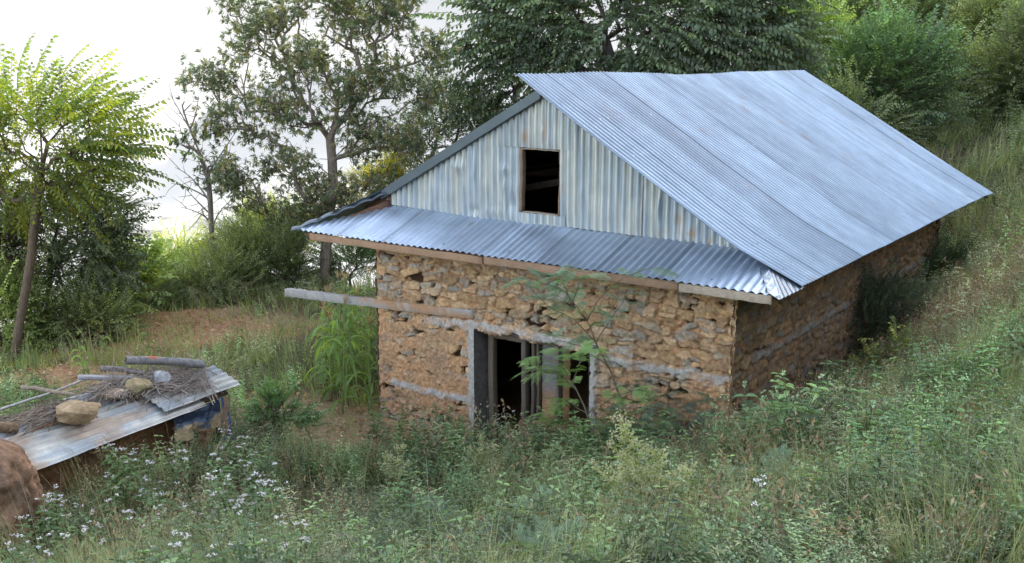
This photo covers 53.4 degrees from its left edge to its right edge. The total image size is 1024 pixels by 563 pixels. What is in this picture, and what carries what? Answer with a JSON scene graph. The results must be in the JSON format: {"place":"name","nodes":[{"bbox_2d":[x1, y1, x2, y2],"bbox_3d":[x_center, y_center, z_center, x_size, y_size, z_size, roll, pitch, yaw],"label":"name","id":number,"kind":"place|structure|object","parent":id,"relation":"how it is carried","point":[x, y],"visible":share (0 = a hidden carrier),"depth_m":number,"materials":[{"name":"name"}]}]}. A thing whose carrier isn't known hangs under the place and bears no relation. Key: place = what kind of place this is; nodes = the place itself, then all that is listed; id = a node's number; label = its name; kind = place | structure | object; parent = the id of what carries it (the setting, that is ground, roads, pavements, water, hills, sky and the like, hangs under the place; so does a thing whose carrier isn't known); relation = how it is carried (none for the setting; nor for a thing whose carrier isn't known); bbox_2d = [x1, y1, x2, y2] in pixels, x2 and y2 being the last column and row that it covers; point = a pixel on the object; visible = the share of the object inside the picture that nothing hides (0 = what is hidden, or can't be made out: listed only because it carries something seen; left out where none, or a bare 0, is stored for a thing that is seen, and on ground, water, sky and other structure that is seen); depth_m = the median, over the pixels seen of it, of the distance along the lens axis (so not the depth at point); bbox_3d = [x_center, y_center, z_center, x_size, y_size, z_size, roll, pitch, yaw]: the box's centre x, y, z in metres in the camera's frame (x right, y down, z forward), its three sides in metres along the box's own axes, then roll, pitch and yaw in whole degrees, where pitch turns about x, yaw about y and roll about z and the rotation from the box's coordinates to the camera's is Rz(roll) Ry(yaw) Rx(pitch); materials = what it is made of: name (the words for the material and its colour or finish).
{"place":"outdoors","nodes":[
{"label":"outdoors","id":0,"kind":"place"},
{"bbox_2d":[0,161,375,333],"bbox_3d":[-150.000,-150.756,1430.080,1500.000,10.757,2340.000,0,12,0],"label":"valley floor","id":1,"kind":"structure","parent":0,"point":[165,211],"depth_m":980.50,"materials":[{"name":"white"}]},
{"bbox_2d":[116,49,595,221],"bbox_3d":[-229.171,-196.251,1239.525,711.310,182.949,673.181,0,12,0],"label":"hazy hill","id":2,"kind":"structure","parent":0,"point":[317,141],"depth_m":1238.20,"materials":[{"name":"white"}]},
{"bbox_2d":[0,0,774,166],"bbox_3d":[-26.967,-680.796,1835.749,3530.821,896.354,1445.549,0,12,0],"label":"hazy mountain","id":3,"kind":"structure","parent":0,"point":[152,40],"depth_m":1722.23,"materials":[{"name":"white"}]},
{"bbox_2d":[0,0,1023,562],"bbox_3d":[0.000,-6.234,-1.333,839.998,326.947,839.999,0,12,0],"label":"ground","id":4,"kind":"structure","parent":0,"point":[328,420],"depth_m":19.71,"materials":[{"name":"green plant"}]},
{"bbox_2d":[0,438,49,561],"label":"boulder","id":5,"kind":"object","parent":4,"relation":"on","point":[15,461],"depth_m":10.27,"materials":[{"name":"stone"}]},
{"bbox_2d":[0,203,52,272],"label":"shrub","id":6,"kind":"object","parent":4,"relation":"on","point":[13,247],"visible":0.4,"depth_m":20.45,"materials":[{"name":"green plant"}]},
{"bbox_2d":[0,533,55,562],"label":"white flowered weed","id":7,"kind":"object","parent":4,"relation":"on","point":[13,555],"visible":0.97,"depth_m":8.66,"materials":[{"name":"green plant"}]},
{"bbox_2d":[0,246,65,359],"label":"shrub","id":8,"kind":"object","parent":4,"relation":"on","point":[9,325],"visible":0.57,"depth_m":19.96,"materials":[{"name":"green plant"}]},
{"bbox_2d":[18,493,66,556],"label":"white flowered weed","id":9,"kind":"object","parent":4,"relation":"on","point":[46,523],"visible":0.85,"depth_m":10.16,"materials":[{"name":"green plant"}]},
{"bbox_2d":[0,380,86,411],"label":"stick fence","id":10,"kind":"object","parent":4,"relation":"on","point":[38,388],"visible":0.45,"depth_m":13.46,"materials":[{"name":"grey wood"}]},
{"bbox_2d":[0,241,114,355],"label":"shrub","id":11,"kind":"object","parent":4,"relation":"on","point":[34,290],"visible":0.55,"depth_m":20.20,"materials":[{"name":"green plant"}]},
{"bbox_2d":[43,513,78,552],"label":"white flowered weed","id":12,"kind":"object","parent":4,"relation":"on","point":[54,536],"visible":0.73,"depth_m":9.99,"materials":[{"name":"green plant"}]},
{"bbox_2d":[0,161,165,311],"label":"bush","id":13,"kind":"object","parent":4,"relation":"on","point":[103,270],"visible":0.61,"depth_m":20.53,"materials":[{"name":"green plant"}]},
{"bbox_2d":[12,269,160,351],"bbox_3d":[-8.496,0.843,20.546,2.810,2.442,2.274,0,12,0],"label":"shrub","id":14,"kind":"object","parent":4,"relation":"on","point":[91,307],"visible":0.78,"depth_m":20.35,"materials":[{"name":"green plant"}]},
{"bbox_2d":[80,520,108,562],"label":"white flowered weed","id":15,"kind":"object","parent":4,"relation":"on","point":[93,533],"visible":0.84,"depth_m":9.28,"materials":[{"name":"green plant"}]},
{"bbox_2d":[0,33,200,364],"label":"feathery tree","id":16,"kind":"object","parent":4,"relation":"on","point":[112,146],"visible":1,"depth_m":18.37,"materials":[{"name":"green plant"}]},
{"bbox_2d":[84,493,118,547],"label":"white flowered weed","id":17,"kind":"object","parent":4,"relation":"on","point":[95,526],"visible":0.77,"depth_m":10.38,"materials":[{"name":"green plant"}]},
{"bbox_2d":[94,434,127,498],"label":"white flowered weed","id":18,"kind":"object","parent":4,"relation":"on","point":[107,459],"visible":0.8,"depth_m":11.84,"materials":[{"name":"green plant"}]},
{"bbox_2d":[98,472,124,530],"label":"white flowered weed","id":19,"kind":"object","parent":4,"relation":"on","point":[115,488],"visible":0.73,"depth_m":10.93,"materials":[{"name":"green plant"}]},
{"bbox_2d":[0,365,239,507],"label":"animal shed","id":20,"kind":"structure","parent":4,"relation":"on","point":[116,421],"depth_m":12.49,"materials":[{"name":"paint"}]},
{"bbox_2d":[0,382,111,438],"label":"brushwood","id":21,"kind":"object","parent":20,"relation":"on","point":[34,421],"visible":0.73,"depth_m":12.03,"materials":[{"name":"brown plant"}]},
{"bbox_2d":[56,400,100,424],"bbox_3d":[-5.206,1.580,12.215,0.482,0.287,0.400,0,12,0],"label":"stone","id":22,"kind":"object","parent":20,"relation":"on","point":[74,412],"visible":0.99,"depth_m":12.10,"materials":[{"name":"beige stone"}]},
{"bbox_2d":[124,378,153,397],"bbox_3d":[-4.820,1.372,13.103,0.282,0.252,0.373,8,15,33],"label":"stone","id":23,"kind":"object","parent":20,"relation":"on","point":[138,383],"visible":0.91,"depth_m":13.01,"materials":[{"name":"beige stone"}]},
{"bbox_2d":[68,347,230,413],"bbox_3d":[-4.732,1.293,13.421,2.183,0.635,1.379,-10,16,-40],"label":"brushwood","id":24,"kind":"object","parent":20,"relation":"on","point":[178,384],"visible":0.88,"depth_m":13.32,"materials":[{"name":"brown plant"}]},
{"bbox_2d":[77,374,134,380],"bbox_3d":[-5.213,1.243,13.133,0.722,0.180,0.106,-8,14,-32],"label":"plank","id":25,"kind":"object","parent":24,"relation":"on","point":[90,377],"visible":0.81,"depth_m":13.03,"materials":[{"name":"grey wood"}]},
{"bbox_2d":[100,366,143,375],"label":"branch","id":26,"kind":"object","parent":24,"relation":"on","point":[119,369],"visible":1,"depth_m":13.29,"materials":[{"name":"grey plant"}]},
{"bbox_2d":[124,356,204,367],"bbox_3d":[-4.646,1.084,13.641,1.057,0.354,0.122,-9,15,-36],"label":"log","id":27,"kind":"object","parent":24,"relation":"on","point":[156,360],"visible":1,"depth_m":13.57,"materials":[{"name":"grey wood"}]},
{"bbox_2d":[174,399,220,440],"bbox_3d":[-4.142,1.841,13.375,0.114,0.398,0.769,6,13,26],"label":"hanging cloth","id":28,"kind":"object","parent":20,"relation":"hanging from","point":[189,419],"visible":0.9,"depth_m":13.39,"materials":[{"name":"blue fabric"}]},
{"bbox_2d":[221,397,232,445],"bbox_3d":[-3.880,2.085,13.868,0.086,1.121,0.190,5,13,24],"label":"post","id":29,"kind":"object","parent":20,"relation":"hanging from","point":[225,406],"visible":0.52,"depth_m":13.80,"materials":[{"name":"wood"}]},
{"bbox_2d":[104,441,140,512],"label":"white flowered weed","id":30,"kind":"object","parent":4,"relation":"on","point":[123,469],"visible":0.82,"depth_m":11.71,"materials":[{"name":"green plant"}]},
{"bbox_2d":[67,232,194,323],"bbox_3d":[-8.612,0.043,22.307,3.078,2.412,1.919,4,13,16],"label":"shrub","id":31,"kind":"object","parent":4,"relation":"on","point":[153,270],"visible":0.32,"depth_m":22.03,"materials":[{"name":"green plant"}]},
{"bbox_2d":[122,504,161,553],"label":"white flowered weed","id":32,"kind":"object","parent":4,"relation":"on","point":[136,518],"visible":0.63,"depth_m":9.55,"materials":[{"name":"green plant"}]},
{"bbox_2d":[124,459,161,517],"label":"white flowered weed","id":33,"kind":"object","parent":4,"relation":"on","point":[142,471],"visible":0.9,"depth_m":11.16,"materials":[{"name":"green plant"}]},
{"bbox_2d":[139,479,167,533],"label":"white flowered weed","id":34,"kind":"object","parent":4,"relation":"on","point":[150,503],"visible":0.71,"depth_m":10.63,"materials":[{"name":"green plant"}]},
{"bbox_2d":[118,265,212,315],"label":"shrub","id":35,"kind":"object","parent":4,"relation":"on","point":[171,287],"visible":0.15,"depth_m":23.49,"materials":[{"name":"green plant"}]},
{"bbox_2d":[152,481,182,525],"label":"white flowered weed","id":36,"kind":"object","parent":4,"relation":"on","point":[168,500],"visible":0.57,"depth_m":11.05,"materials":[{"name":"green plant"}]},
{"bbox_2d":[166,448,192,501],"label":"white flowered weed","id":37,"kind":"object","parent":4,"relation":"on","point":[184,473],"visible":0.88,"depth_m":11.88,"materials":[{"name":"green plant"}]},
{"bbox_2d":[144,210,217,269],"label":"shrub","id":38,"kind":"object","parent":4,"relation":"on","point":[182,240],"visible":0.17,"depth_m":27.25,"materials":[{"name":"green plant"}]},
{"bbox_2d":[157,226,206,288],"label":"shrub","id":39,"kind":"object","parent":4,"relation":"on","point":[169,250],"visible":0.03,"depth_m":25.88,"materials":[{"name":"green plant"}]},
{"bbox_2d":[165,530,203,562],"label":"white flowered weed","id":40,"kind":"object","parent":4,"relation":"on","point":[187,549],"visible":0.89,"depth_m":7.05,"materials":[{"name":"green plant"}]},
{"bbox_2d":[153,84,245,268],"bbox_3d":[-8.239,-2.704,27.118,2.432,5.139,1.357,0,12,0],"label":"slender tree","id":41,"kind":"object","parent":4,"relation":"on","point":[206,174],"visible":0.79,"depth_m":26.93,"materials":[{"name":"green plant"}]},
{"bbox_2d":[0,302,409,453],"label":"fallen leaves","id":42,"kind":"object","parent":4,"relation":"on","point":[363,411],"visible":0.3,"depth_m":17.75,"materials":[{"name":"brown plant"}]},
{"bbox_2d":[153,251,277,306],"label":"shrub","id":43,"kind":"object","parent":4,"relation":"on","point":[186,275],"visible":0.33,"depth_m":24.22,"materials":[{"name":"green plant"}]},
{"bbox_2d":[202,470,235,522],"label":"white flowered weed","id":44,"kind":"object","parent":4,"relation":"on","point":[217,489],"visible":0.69,"depth_m":10.57,"materials":[{"name":"green plant"}]},
{"bbox_2d":[207,489,242,545],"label":"white flowered weed","id":45,"kind":"object","parent":4,"relation":"on","point":[231,513],"visible":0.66,"depth_m":9.41,"materials":[{"name":"green plant"}]},
{"bbox_2d":[206,443,244,502],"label":"white flowered weed","id":46,"kind":"object","parent":4,"relation":"on","point":[221,474],"visible":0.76,"depth_m":11.73,"materials":[{"name":"green plant"}]},
{"bbox_2d":[166,220,289,303],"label":"shrub","id":47,"kind":"object","parent":4,"relation":"on","point":[239,270],"visible":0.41,"depth_m":24.55,"materials":[{"name":"green plant"}]},
{"bbox_2d":[191,192,318,259],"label":"shrub","id":48,"kind":"object","parent":4,"relation":"on","point":[238,223],"visible":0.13,"depth_m":28.12,"materials":[{"name":"green plant"}]},
{"bbox_2d":[239,475,273,532],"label":"white flowered weed","id":49,"kind":"object","parent":4,"relation":"on","point":[262,490],"visible":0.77,"depth_m":9.88,"materials":[{"name":"green plant"}]},
{"bbox_2d":[195,194,322,293],"bbox_3d":[-6.292,-0.519,25.415,3.318,3.293,2.806,0,12,0],"label":"shrub","id":50,"kind":"object","parent":4,"relation":"on","point":[247,232],"visible":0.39,"depth_m":25.00,"materials":[{"name":"green plant"}]},
{"bbox_2d":[242,462,279,517],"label":"white flowered weed","id":51,"kind":"object","parent":4,"relation":"on","point":[256,490],"visible":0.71,"depth_m":10.79,"materials":[{"name":"green plant"}]},
{"bbox_2d":[217,183,320,287],"bbox_3d":[-6.380,-1.046,28.977,3.726,3.749,2.345,0,12,0],"label":"shrub","id":52,"kind":"object","parent":4,"relation":"on","point":[239,220],"visible":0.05,"depth_m":28.64,"materials":[{"name":"green plant"}]},
{"bbox_2d":[251,479,291,534],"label":"white flowered weed","id":53,"kind":"object","parent":4,"relation":"on","point":[276,503],"visible":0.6,"depth_m":10.23,"materials":[{"name":"green plant"}]},
{"bbox_2d":[233,372,330,437],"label":"shrub","id":54,"kind":"object","parent":4,"relation":"on","point":[272,397],"visible":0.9,"depth_m":14.40,"materials":[{"name":"green plant"}]},
{"bbox_2d":[237,200,334,300],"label":"shrub","id":55,"kind":"object","parent":4,"relation":"on","point":[291,243],"visible":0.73,"depth_m":24.69,"materials":[{"name":"green plant"}]},
{"bbox_2d":[272,514,313,562],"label":"white flowered weed","id":56,"kind":"object","parent":4,"relation":"on","point":[306,540],"visible":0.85,"depth_m":7.02,"materials":[{"name":"green plant"}]},
{"bbox_2d":[174,0,461,289],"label":"mango tree","id":57,"kind":"object","parent":4,"relation":"on","point":[311,57],"visible":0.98,"depth_m":24.43,"materials":[{"name":"green plant"}]},
{"bbox_2d":[313,308,349,398],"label":"maize plant","id":58,"kind":"object","parent":4,"relation":"on","point":[332,360],"visible":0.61,"depth_m":17.16,"materials":[{"name":"green plant"}]},
{"bbox_2d":[302,304,361,401],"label":"maize plant","id":59,"kind":"object","parent":4,"relation":"on","point":[327,353],"visible":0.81,"depth_m":16.82,"materials":[{"name":"green plant"}]},
{"bbox_2d":[305,321,366,400],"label":"maize plant","id":60,"kind":"object","parent":4,"relation":"on","point":[324,393],"visible":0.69,"depth_m":17.09,"materials":[{"name":"green plant"}]},
{"bbox_2d":[306,311,367,410],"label":"maize plant","id":61,"kind":"object","parent":4,"relation":"on","point":[334,322],"visible":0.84,"depth_m":16.41,"materials":[{"name":"green plant"}]},
{"bbox_2d":[319,290,356,417],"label":"maize plant","id":62,"kind":"object","parent":4,"relation":"on","point":[344,380],"visible":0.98,"depth_m":16.11,"materials":[{"name":"green plant"}]},
{"bbox_2d":[306,234,375,289],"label":"shrub","id":63,"kind":"object","parent":4,"relation":"on","point":[357,255],"visible":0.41,"depth_m":25.77,"materials":[{"name":"green plant"}]},
{"bbox_2d":[328,330,358,409],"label":"maize plant","id":64,"kind":"object","parent":4,"relation":"on","point":[346,371],"visible":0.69,"depth_m":16.56,"materials":[{"name":"green plant"}]},
{"bbox_2d":[340,305,376,384],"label":"maize plant","id":65,"kind":"object","parent":4,"relation":"on","point":[352,331],"visible":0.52,"depth_m":17.59,"materials":[{"name":"green plant"}]},
{"bbox_2d":[341,322,377,403],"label":"maize plant","id":66,"kind":"object","parent":4,"relation":"on","point":[366,362],"visible":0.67,"depth_m":17.34,"materials":[{"name":"green plant"}]},
{"bbox_2d":[340,311,379,410],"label":"maize plant","id":67,"kind":"object","parent":4,"relation":"on","point":[370,346],"visible":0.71,"depth_m":16.57,"materials":[{"name":"green plant"}]},
{"bbox_2d":[327,135,421,208],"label":"shrub","id":68,"kind":"object","parent":4,"relation":"on","point":[389,162],"visible":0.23,"depth_m":28.26,"materials":[{"name":"green plant"}]},
{"bbox_2d":[377,439,418,487],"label":"plume weed","id":69,"kind":"object","parent":4,"relation":"on","point":[404,445],"visible":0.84,"depth_m":11.72,"materials":[{"name":"green plant"}]},
{"bbox_2d":[399,491,473,527],"bbox_3d":[-0.705,2.374,9.928,0.556,0.516,0.778,-12,17,-43],"label":"feathery sapling","id":70,"kind":"object","parent":4,"relation":"on","point":[431,497],"visible":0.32,"depth_m":9.97,"materials":[{"name":"green plant"}]},
{"bbox_2d":[354,60,521,189],"bbox_3d":[-2.088,-2.999,28.969,5.172,6.710,3.278,0,12,0],"label":"leafy tree","id":71,"kind":"object","parent":4,"relation":"on","point":[434,146],"visible":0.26,"depth_m":28.39,"materials":[{"name":"green plant"}]},
{"bbox_2d":[455,432,503,476],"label":"plume weed","id":72,"kind":"object","parent":4,"relation":"on","point":[483,455],"visible":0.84,"depth_m":11.83,"materials":[{"name":"green plant"}]},
{"bbox_2d":[0,12,1023,562],"bbox_3d":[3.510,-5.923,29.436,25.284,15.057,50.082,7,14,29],"label":"leafy weeds","id":73,"kind":"object","parent":4,"relation":"on","point":[590,438],"visible":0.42,"depth_m":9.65,"materials":[{"name":"green plant"}]},
{"bbox_2d":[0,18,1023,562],"bbox_3d":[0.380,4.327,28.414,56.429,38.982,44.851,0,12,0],"label":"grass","id":74,"kind":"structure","parent":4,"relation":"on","point":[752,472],"depth_m":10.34,"materials":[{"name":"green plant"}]},
{"bbox_2d":[0,160,1023,562],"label":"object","id":75,"kind":"object","parent":4,"relation":"on","point":[812,420],"visible":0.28,"depth_m":10.73,"materials":[{"name":"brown plant"}]},
{"bbox_2d":[1,309,1023,562],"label":"ferny weeds","id":76,"kind":"object","parent":4,"relation":"on","point":[797,541],"visible":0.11,"depth_m":7.01,"materials":[{"name":"green plant"}]},
{"bbox_2d":[492,515,592,562],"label":"feathery sapling","id":77,"kind":"object","parent":4,"relation":"on","point":[530,539],"visible":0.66,"depth_m":7.12,"materials":[{"name":"green plant"}]},
{"bbox_2d":[512,340,657,437],"bbox_3d":[0.860,1.696,12.234,1.761,1.938,0.653,0,12,0],"label":"feathery shrub","id":78,"kind":"object","parent":4,"relation":"on","point":[582,351],"visible":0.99,"depth_m":12.13,"materials":[{"name":"green plant"}]},
{"bbox_2d":[500,264,679,420],"bbox_3d":[0.914,1.220,12.437,2.171,2.865,0.699,0,12,0],"label":"feathery shrub","id":79,"kind":"object","parent":4,"relation":"on","point":[571,295],"visible":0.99,"depth_m":12.24,"materials":[{"name":"green plant"}]},
{"bbox_2d":[409,0,850,143],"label":"broadleaf tree","id":80,"kind":"object","parent":4,"relation":"on","point":[690,48],"visible":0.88,"depth_m":26.49,"materials":[{"name":"green plant"}]},
{"bbox_2d":[584,388,686,445],"bbox_3d":[1.513,2.017,12.437,1.286,1.409,0.938,0,12,0],"label":"feathery sapling","id":81,"kind":"object","parent":4,"relation":"on","point":[649,398],"visible":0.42,"depth_m":12.41,"materials":[{"name":"green plant"}]},
{"bbox_2d":[284,70,992,447],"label":"stone house","id":82,"kind":"structure","parent":4,"relation":"on","point":[762,214],"depth_m":14.53,"materials":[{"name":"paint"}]},
{"bbox_2d":[519,147,559,216],"bbox_3d":[0.411,-1.404,14.290,0.709,0.928,0.101,8,15,34],"label":"attic window frame","id":83,"kind":"structure","parent":82,"relation":"in","point":[522,155],"depth_m":14.40,"materials":[{"name":"brown wood"}]},
{"bbox_2d":[531,342,587,422],"bbox_3d":[0.736,1.484,14.298,1.063,1.229,0.161,8,15,34],"label":"door","id":84,"kind":"structure","parent":82,"relation":"in","point":[542,389],"depth_m":14.49,"materials":[{"name":"grey wood"}]},
{"bbox_2d":[601,361,675,435],"bbox_3d":[1.566,1.884,12.864,0.936,1.738,1.203,0,12,0],"label":"feathery sapling","id":85,"kind":"object","parent":4,"relation":"on","point":[637,402],"visible":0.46,"depth_m":12.78,"materials":[{"name":"green plant"}]},
{"bbox_2d":[588,409,711,521],"bbox_3d":[1.135,1.702,8.328,1.271,1.269,0.934,0,12,0],"label":"plume weed","id":86,"kind":"object","parent":4,"relation":"on","point":[627,477],"visible":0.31,"depth_m":8.38,"materials":[{"name":"green plant"}]},
{"bbox_2d":[647,388,718,443],"bbox_3d":[2.110,2.008,12.942,0.776,1.381,1.222,-3,12,-13],"label":"feathery sapling","id":87,"kind":"object","parent":4,"relation":"on","point":[689,411],"visible":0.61,"depth_m":12.71,"materials":[{"name":"green plant"}]},
{"bbox_2d":[737,474,772,555],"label":"white flowered weed","id":88,"kind":"object","parent":4,"relation":"on","point":[761,489],"visible":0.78,"depth_m":7.03,"materials":[{"name":"green plant"}]},
{"bbox_2d":[726,443,800,488],"bbox_3d":[2.278,1.813,9.140,0.769,0.646,0.717,0,12,0],"label":"feathery sapling","id":89,"kind":"object","parent":4,"relation":"on","point":[770,465],"visible":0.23,"depth_m":9.09,"materials":[{"name":"green plant"}]},
{"bbox_2d":[757,0,883,99],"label":"shrub","id":90,"kind":"object","parent":4,"relation":"on","point":[820,7],"visible":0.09,"depth_m":30.33,"materials":[{"name":"green plant"}]},
{"bbox_2d":[837,373,898,443],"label":"broadleaf weed","id":91,"kind":"object","parent":4,"relation":"on","point":[872,405],"visible":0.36,"depth_m":10.16,"materials":[{"name":"green plant"}]},
{"bbox_2d":[801,54,941,149],"bbox_3d":[9.451,-3.792,27.356,4.085,4.536,3.198,0,12,0],"label":"shrub","id":92,"kind":"object","parent":4,"relation":"on","point":[849,89],"visible":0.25,"depth_m":26.87,"materials":[{"name":"green plant"}]},
{"bbox_2d":[825,0,921,49],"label":"shrub","id":93,"kind":"object","parent":4,"relation":"on","point":[852,3],"visible":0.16,"depth_m":36.19,"materials":[{"name":"green plant"}]},
{"bbox_2d":[834,315,939,373],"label":"shrub","id":94,"kind":"object","parent":4,"relation":"on","point":[901,333],"visible":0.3,"depth_m":14.45,"materials":[{"name":"green plant"}]},
{"bbox_2d":[871,403,906,451],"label":"broadleaf weed","id":95,"kind":"object","parent":4,"relation":"on","point":[888,425],"visible":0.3,"depth_m":9.33,"materials":[{"name":"green plant"}]},
{"bbox_2d":[806,0,992,149],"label":"shrub","id":96,"kind":"object","parent":4,"relation":"on","point":[926,55],"visible":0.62,"depth_m":28.25,"materials":[{"name":"green plant"}]},
{"bbox_2d":[874,0,974,51],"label":"shrub","id":97,"kind":"object","parent":4,"relation":"on","point":[928,5],"visible":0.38,"depth_m":38.12,"materials":[{"name":"green plant"}]},
{"bbox_2d":[935,18,1011,116],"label":"shrub","id":98,"kind":"object","parent":4,"relation":"on","point":[966,89],"visible":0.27,"depth_m":31.98,"materials":[{"name":"green plant"}]},
{"bbox_2d":[936,0,1023,55],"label":"shrub","id":99,"kind":"object","parent":4,"relation":"on","point":[978,6],"visible":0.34,"depth_m":35.31,"materials":[{"name":"green plant"}]},
{"bbox_2d":[945,0,1023,137],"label":"shrub","id":100,"kind":"object","parent":4,"relation":"on","point":[1001,85],"visible":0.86,"depth_m":29.99,"materials":[{"name":"green plant"}]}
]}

